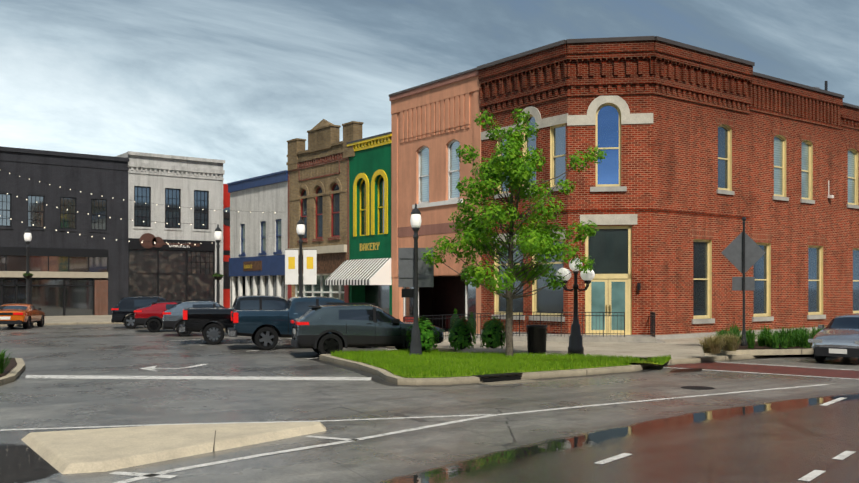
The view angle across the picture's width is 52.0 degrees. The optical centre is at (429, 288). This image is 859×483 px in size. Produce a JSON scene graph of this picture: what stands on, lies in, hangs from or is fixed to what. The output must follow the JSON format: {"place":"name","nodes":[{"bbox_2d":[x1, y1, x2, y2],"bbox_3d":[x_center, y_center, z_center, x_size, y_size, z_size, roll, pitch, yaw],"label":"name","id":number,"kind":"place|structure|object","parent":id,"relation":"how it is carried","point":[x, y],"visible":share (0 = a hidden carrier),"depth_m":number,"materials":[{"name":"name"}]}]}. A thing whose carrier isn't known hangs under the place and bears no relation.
{"place":"outdoors","nodes":[
{"label":"outdoors","id":0,"kind":"place"},
{"bbox_2d":[0,146,128,315],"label":"dark grey building","id":1,"kind":"structure","parent":0,"point":[74,273],"depth_m":67.14,"materials":[{"name":"paint"}]},
{"bbox_2d":[0,172,275,244],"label":"string lights","id":2,"kind":"object","parent":1,"relation":"hanging from","point":[142,241],"visible":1,"depth_m":55.12,"materials":[{"name":"white glass"}]},
{"bbox_2d":[115,151,224,314],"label":"building","id":3,"kind":"structure","parent":0,"point":[183,273],"depth_m":72.36,"materials":[{"name":"paint"}]},
{"bbox_2d":[139,233,199,247],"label":"key sign","id":4,"kind":"object","parent":3,"relation":"attached to","point":[149,239],"visible":0.88,"depth_m":71.12,"materials":[{"name":"brown metal"}]},
{"bbox_2d":[21,422,325,473],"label":"median island","id":5,"kind":"structure","parent":0,"point":[85,451],"depth_m":12.23,"materials":[{"name":"concrete"}]},
{"bbox_2d":[223,184,229,307],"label":"red building","id":6,"kind":"structure","parent":0,"point":[226,246],"depth_m":78.23,"materials":[{"name":"paint"}]},
{"bbox_2d":[223,207,229,288],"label":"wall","id":7,"kind":"structure","parent":6,"relation":"attached to","point":[226,276],"depth_m":78.20,"materials":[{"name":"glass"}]},
{"bbox_2d":[0,315,811,384],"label":"sidewalk","id":8,"kind":"structure","parent":0,"point":[690,348],"depth_m":28.63,"materials":[{"name":"concrete"}]},
{"bbox_2d":[23,226,32,323],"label":"street lamp","id":9,"kind":"object","parent":8,"relation":"on","point":[27,275],"visible":0.79,"depth_m":52.29,"materials":[{"name":"metal"}]},
{"bbox_2d":[212,224,223,303],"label":"street lamp","id":10,"kind":"object","parent":8,"relation":"on","point":[218,276],"visible":0.75,"depth_m":47.12,"materials":[{"name":"metal"}]},
{"bbox_2d":[285,216,316,296],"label":"lamp post banners","id":11,"kind":"object","parent":8,"relation":"on","point":[308,275],"visible":0.73,"depth_m":39.97,"materials":[{"name":"fabric"}]},
{"bbox_2d":[398,203,433,355],"bbox_3d":[-0.418,-0.240,26.366,1.056,4.640,0.415,0,0,8],"label":"lamp post","id":12,"kind":"object","parent":8,"relation":"on","point":[415,271],"visible":0.94,"depth_m":26.44,"materials":[{"name":"metal"}]},
{"bbox_2d":[450,309,459,329],"bbox_3d":[1.114,1.388,38.280,0.492,1.062,0.508,0,0,-37],"label":"cone shrub","id":13,"kind":"object","parent":8,"relation":"on","point":[453,318],"visible":0.56,"depth_m":38.12,"materials":[{"name":"green plant"}]},
{"bbox_2d":[448,316,476,350],"bbox_3d":[0.976,1.381,27.711,0.969,1.142,1.018,0,0,-37],"label":"island shrub","id":14,"kind":"object","parent":8,"relation":"on","point":[460,335],"visible":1,"depth_m":27.45,"materials":[{"name":"green plant"}]},
{"bbox_2d":[467,312,475,332],"bbox_3d":[1.821,1.475,38.190,0.486,0.935,0.462,0,0,-37],"label":"cone shrub","id":15,"kind":"object","parent":8,"relation":"on","point":[472,321],"visible":0.56,"depth_m":38.04,"materials":[{"name":"green plant"}]},
{"bbox_2d":[480,316,505,348],"bbox_3d":[2.011,1.401,28.150,0.937,1.043,0.986,0,0,-37],"label":"island shrub","id":16,"kind":"object","parent":8,"relation":"on","point":[492,335],"visible":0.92,"depth_m":27.87,"materials":[{"name":"green plant"}]},
{"bbox_2d":[421,108,606,356],"bbox_3d":[2.471,-1.596,25.902,4.436,7.486,3.774,0,0,-37],"label":"street tree","id":17,"kind":"object","parent":8,"relation":"on","point":[477,229],"visible":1,"depth_m":25.57,"materials":[{"name":"green plant"}]},
{"bbox_2d":[526,325,547,353],"bbox_3d":[3.430,1.625,28.166,0.690,0.910,0.680,0,0,-37],"label":"trash can","id":18,"kind":"object","parent":8,"relation":"on","point":[536,338],"visible":1,"depth_m":27.92,"materials":[{"name":"metal"}]},
{"bbox_2d":[556,258,594,355],"bbox_3d":[4.408,0.577,26.568,1.095,3.005,1.095,0,0,14],"label":"street lamp","id":19,"kind":"object","parent":8,"relation":"on","point":[575,346],"visible":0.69,"depth_m":26.43,"materials":[{"name":"black metal"}]},
{"bbox_2d":[705,341,813,354],"bbox_3d":[11.985,2.020,30.320,7.847,0.200,3.906,0,0,-13],"label":"planter bed","id":20,"kind":"object","parent":8,"relation":"on","point":[767,350],"visible":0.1,"depth_m":28.16,"materials":[{"name":"concrete"}]},
{"bbox_2d":[721,217,765,345],"bbox_3d":[10.515,-0.188,29.465,1.479,4.415,0.210,0,0,-1],"label":"warning sign post","id":21,"kind":"object","parent":20,"relation":"on","point":[743,252],"visible":0.94,"depth_m":29.52,"materials":[{"name":"metal"}]},
{"bbox_2d":[696,324,825,353],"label":"shrubs","id":22,"kind":"object","parent":20,"relation":"on","point":[729,340],"visible":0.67,"depth_m":28.69,"materials":[{"name":"green plant"}]},
{"bbox_2d":[0,324,858,482],"bbox_3d":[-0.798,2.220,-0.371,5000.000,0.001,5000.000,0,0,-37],"label":"ground","id":23,"kind":"structure","parent":0,"point":[790,435],"depth_m":15.28,"materials":[{"name":"grey asphalt"}]},
{"bbox_2d":[0,358,24,385],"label":"island","id":24,"kind":"structure","parent":23,"relation":"on","point":[14,371],"depth_m":22.31,"materials":[{"name":"concrete"}]},
{"bbox_2d":[0,349,14,373],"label":"island plant","id":25,"kind":"object","parent":24,"relation":"on","point":[2,360],"visible":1,"depth_m":21.35,"materials":[{"name":"green plant"}]},
{"bbox_2d":[0,303,44,328],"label":"car","id":26,"kind":"object","parent":23,"relation":"on","point":[25,315],"visible":1,"depth_m":48.07,"materials":[{"name":"orange paint"}]},
{"bbox_2d":[111,295,166,328],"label":"jeep body","id":27,"kind":"object","parent":23,"relation":"on","point":[123,308],"visible":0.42,"depth_m":48.66,"materials":[{"name":"black paint"}]},
{"bbox_2d":[134,300,181,331],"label":"car","id":28,"kind":"object","parent":23,"relation":"on","point":[145,314],"visible":0.29,"depth_m":44.52,"materials":[{"name":"paint"}]},
{"bbox_2d":[162,300,224,336],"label":"car","id":29,"kind":"object","parent":23,"relation":"on","point":[172,316],"visible":0.33,"depth_m":40.55,"materials":[{"name":"paint"}]},
{"bbox_2d":[179,295,286,344],"bbox_3d":[-7.122,1.250,36.148,6.030,1.940,2.328,0,0,-15],"label":"pickup truck","id":30,"kind":"object","parent":23,"relation":"on","point":[197,320],"visible":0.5,"depth_m":34.80,"materials":[{"name":"black paint"}]},
{"bbox_2d":[227,170,287,307],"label":"building","id":31,"kind":"structure","parent":23,"relation":"on","point":[258,242],"depth_m":58.57,"materials":[{"name":"paint"}]},
{"bbox_2d":[227,296,372,349],"bbox_3d":[-4.469,1.255,33.073,6.020,1.930,2.328,0,0,-15],"label":"pickup truck","id":32,"kind":"object","parent":23,"relation":"on","point":[249,322],"visible":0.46,"depth_m":31.75,"materials":[{"name":"blue paint"}]},
{"bbox_2d":[286,119,362,302],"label":"tan brick building","id":33,"kind":"structure","parent":23,"relation":"on","point":[318,186],"depth_m":51.90,"materials":[{"name":"brown brick"}]},
{"bbox_2d":[325,132,391,315],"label":"bakery building","id":34,"kind":"structure","parent":23,"relation":"on","point":[363,272],"depth_m":47.83,"materials":[{"name":"paint"}]},
{"bbox_2d":[290,303,444,353],"bbox_3d":[-2.051,1.350,29.233,4.892,1.740,2.106,0,0,-15],"label":"suv","id":35,"kind":"object","parent":23,"relation":"on","point":[346,325],"visible":0.75,"depth_m":28.21,"materials":[{"name":"grey paint"}]},
{"bbox_2d":[0,325,858,482],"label":"road markings","id":36,"kind":"object","parent":23,"relation":"on","point":[792,370],"visible":0.83,"depth_m":21.45,"materials":[{"name":"paint"}]},
{"bbox_2d":[389,67,480,333],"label":"peach building","id":37,"kind":"structure","parent":23,"relation":"on","point":[434,126],"depth_m":43.75,"materials":[{"name":"paint"}]},
{"bbox_2d":[175,327,813,386],"bbox_3d":[6.429,2.147,49.815,47.762,0.140,41.230,0,0,-37],"label":"kerb band","id":38,"kind":"object","parent":23,"relation":"on","point":[375,378],"visible":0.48,"depth_m":23.16,"materials":[{"name":"concrete"}]},
{"bbox_2d":[472,372,537,384],"bbox_3d":[1.734,2.139,21.002,1.509,0.162,0.996,0,0,-37],"label":"storm drain","id":39,"kind":"object","parent":23,"relation":"on","point":[503,380],"visible":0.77,"depth_m":20.92,"materials":[{"name":"black"}]},
{"bbox_2d":[404,311,665,342],"bbox_3d":[4.103,1.568,35.316,10.167,1.304,2.100,0,0,8],"label":"corner landing","id":40,"kind":"object","parent":23,"relation":"on","point":[586,337],"visible":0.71,"depth_m":34.50,"materials":[{"name":"stone"}]},
{"bbox_2d":[808,313,858,361],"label":"car","id":41,"kind":"object","parent":23,"relation":"on","point":[837,336],"visible":1,"depth_m":25.96,"materials":[{"name":"silver paint"}]},
{"bbox_2d":[0,0,858,183],"label":"sky","id":42,"kind":"structure","parent":0,"point":[231,81],"materials":[{"name":"grey"}]},
{"bbox_2d":[330,348,671,377],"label":"island grass","id":43,"kind":"structure","parent":0,"point":[415,367],"depth_m":23.74,"materials":[{"name":"green plant"}]},
{"bbox_2d":[406,315,439,350],"bbox_3d":[-0.271,1.379,27.335,1.030,1.114,0.928,0,0,26],"label":"island shrub","id":44,"kind":"object","parent":43,"relation":"on","point":[427,335],"visible":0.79,"depth_m":27.09,"materials":[{"name":"green plant"}]},
{"bbox_2d":[477,40,567,333],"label":"brick building facade","id":45,"kind":"structure","parent":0,"point":[534,81],"depth_m":37.69,"materials":[{"name":"red brick"}]},
{"bbox_2d":[567,36,654,334],"bbox_3d":[7.347,-3.970,35.905,3.494,12.380,0.470,0,0,8],"label":"brick building corner","id":46,"kind":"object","parent":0,"point":[610,81],"depth_m":35.94,"materials":[{"name":"red brick"}]},
{"bbox_2d":[653,36,858,338],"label":"brick building","id":47,"kind":"structure","parent":0,"point":[774,161],"depth_m":39.71,"materials":[{"name":"red brick"}]},
{"bbox_2d":[815,81,827,90],"bbox_3d":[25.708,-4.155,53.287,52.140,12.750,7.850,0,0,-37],"label":"rooftop vent pipe","id":48,"kind":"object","parent":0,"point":[826,85],"depth_m":44.70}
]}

